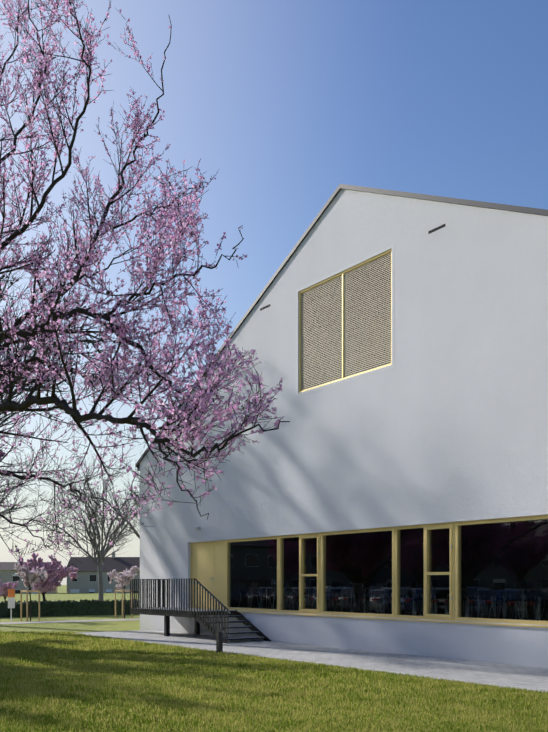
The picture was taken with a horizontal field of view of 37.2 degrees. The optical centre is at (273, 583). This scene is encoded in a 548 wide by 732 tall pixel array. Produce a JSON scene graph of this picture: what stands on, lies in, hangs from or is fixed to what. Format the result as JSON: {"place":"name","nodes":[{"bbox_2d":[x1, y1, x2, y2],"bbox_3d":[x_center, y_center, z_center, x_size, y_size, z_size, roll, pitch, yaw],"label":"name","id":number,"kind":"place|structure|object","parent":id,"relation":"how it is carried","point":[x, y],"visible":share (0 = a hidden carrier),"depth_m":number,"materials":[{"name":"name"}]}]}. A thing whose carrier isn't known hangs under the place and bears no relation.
{"place":"outdoors","nodes":[
{"label":"outdoors","id":0,"kind":"place"},
{"bbox_2d":[0,618,139,623],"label":"path gravel","id":1,"kind":"structure","parent":0,"point":[67,621],"depth_m":38.59,"materials":[{"name":"grey gravel"}]},
{"bbox_2d":[0,585,254,717],"bbox_3d":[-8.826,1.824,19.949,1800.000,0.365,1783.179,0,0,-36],"label":"lawn","id":2,"kind":"structure","parent":0,"point":[61,594],"depth_m":39.98,"materials":[{"name":"green plant"}]},
{"bbox_2d":[0,579,18,600],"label":"pink tree","id":3,"kind":"object","parent":2,"relation":"on","point":[5,587],"visible":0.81,"depth_m":53.61,"materials":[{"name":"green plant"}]},
{"bbox_2d":[8,589,14,620],"bbox_3d":[-12.733,1.096,39.406,0.340,1.650,0.070,0,0,-36],"label":"sign post","id":4,"kind":"object","parent":2,"relation":"on","point":[11,600],"visible":0.88,"depth_m":39.40,"materials":[{"name":"grey metal"}]},
{"bbox_2d":[0,447,51,526],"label":"bare tree","id":5,"kind":"object","parent":2,"relation":"on","point":[14,505],"visible":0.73,"depth_m":74.14,"materials":[{"name":"plant"}]},
{"bbox_2d":[0,562,57,593],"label":"house","id":6,"kind":"structure","parent":2,"relation":"on","point":[7,572],"depth_m":146.95,"materials":[{"name":"grey tile"}]},
{"bbox_2d":[20,589,39,620],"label":"stakes","id":7,"kind":"object","parent":2,"relation":"on","point":[27,590],"visible":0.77,"depth_m":39.70,"materials":[{"name":"brown wood"}]},
{"bbox_2d":[14,561,47,620],"bbox_3d":[-12.011,0.510,39.572,1.608,3.225,2.022,0,0,-36],"label":"young staked tree","id":8,"kind":"object","parent":2,"relation":"on","point":[31,578],"visible":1,"depth_m":39.34,"materials":[{"name":"pink plant"}]},
{"bbox_2d":[18,552,77,600],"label":"pink tree","id":9,"kind":"object","parent":2,"relation":"on","point":[55,576],"visible":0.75,"depth_m":48.03,"materials":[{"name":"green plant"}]},
{"bbox_2d":[0,274,99,440],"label":"tall bare tree","id":10,"kind":"object","parent":2,"relation":"on","point":[16,396],"visible":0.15,"depth_m":37.81,"materials":[{"name":"plant"}]},
{"bbox_2d":[0,599,137,617],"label":"hedge row","id":11,"kind":"object","parent":2,"relation":"on","point":[84,607],"visible":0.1,"depth_m":45.50,"materials":[{"name":"green plant"}]},
{"bbox_2d":[0,451,140,600],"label":"bare tree","id":12,"kind":"object","parent":2,"relation":"on","point":[101,555],"visible":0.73,"depth_m":54.32,"materials":[{"name":"brown plant"}]},
{"bbox_2d":[0,244,143,424],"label":"tall bare tree","id":13,"kind":"object","parent":2,"relation":"on","point":[15,392],"visible":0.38,"depth_m":32.10,"materials":[{"name":"plant"}]},
{"bbox_2d":[44,471,139,538],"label":"bare tree","id":14,"kind":"object","parent":2,"relation":"on","point":[136,533],"visible":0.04,"depth_m":63.74,"materials":[{"name":"plant"}]},
{"bbox_2d":[66,553,139,592],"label":"house","id":15,"kind":"structure","parent":2,"relation":"on","point":[86,581],"depth_m":155.26,"materials":[{"name":"white paint"}]},
{"bbox_2d":[107,566,139,617],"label":"young staked tree","id":16,"kind":"object","parent":2,"relation":"on","point":[122,578],"visible":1,"depth_m":42.21,"materials":[{"name":"pink plant"}]},
{"bbox_2d":[115,589,132,618],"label":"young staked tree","id":17,"kind":"object","parent":2,"relation":"on","point":[122,590],"visible":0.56,"depth_m":42.66,"materials":[{"name":"brown wood"}]},
{"bbox_2d":[0,0,289,572],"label":"plum tree","id":18,"kind":"object","parent":2,"relation":"on","point":[45,326],"visible":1,"depth_m":8.33,"materials":[{"name":"pink plant"}]},
{"bbox_2d":[129,579,270,643],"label":"staircase with railing","id":19,"kind":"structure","parent":2,"relation":"on","point":[197,614],"depth_m":26.28,"materials":[{"name":"black metal"}]},
{"bbox_2d":[216,628,224,652],"bbox_3d":[-1.379,1.517,20.901,0.130,0.707,0.215,0,0,-36],"label":"bollard light","id":20,"kind":"object","parent":2,"relation":"on","point":[219,640],"visible":0.88,"depth_m":20.90,"materials":[{"name":"grey metal"}]},
{"bbox_2d":[140,189,547,667],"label":"hall building","id":21,"kind":"structure","parent":2,"relation":"on","point":[443,418],"depth_m":20.53,"materials":[{"name":"white paint"}]},
{"bbox_2d":[135,184,547,470],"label":"building roof","id":22,"kind":"structure","parent":21,"relation":"attached to","point":[536,211],"depth_m":21.43,"materials":[{"name":"grey metal"}]},
{"bbox_2d":[299,249,391,392],"bbox_3d":[1.931,-7.071,22.368,0.122,2.980,3.870,0,0,-36],"label":"louvered window","id":23,"kind":"structure","parent":21,"relation":"in","point":[345,324],"depth_m":22.28,"materials":[{"name":"beige metal"}]},
{"bbox_2d":[190,515,547,627],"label":"building window frames","id":24,"kind":"structure","parent":21,"relation":"in","point":[209,566],"depth_m":23.13,"materials":[{"name":"gold metal"}]},
{"bbox_2d":[229,519,547,620],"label":"window glass","id":25,"kind":"object","parent":24,"relation":"in","point":[366,577],"visible":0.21,"depth_m":21.05,"materials":[{"name":"black glass"}]},
{"bbox_2d":[230,519,547,620],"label":"building interior","id":26,"kind":"object","parent":21,"relation":"attached to","point":[529,543],"depth_m":31.82,"materials":[{"name":"black"}]},
{"bbox_2d":[238,583,547,619],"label":"chairs","id":27,"kind":"object","parent":21,"relation":"in","point":[414,598],"depth_m":22.59,"materials":[{"name":"black"}]},
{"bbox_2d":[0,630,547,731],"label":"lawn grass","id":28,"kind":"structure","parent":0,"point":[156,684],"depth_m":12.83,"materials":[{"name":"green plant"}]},
{"bbox_2d":[0,0,547,584],"label":"sky","id":29,"kind":"structure","parent":0,"point":[291,102],"materials":[{"name":"blue"}]},
{"bbox_2d":[75,630,547,692],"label":"paved walkway","id":30,"kind":"structure","parent":0,"point":[514,676],"depth_m":18.97,"materials":[{"name":"concrete"}]}
]}

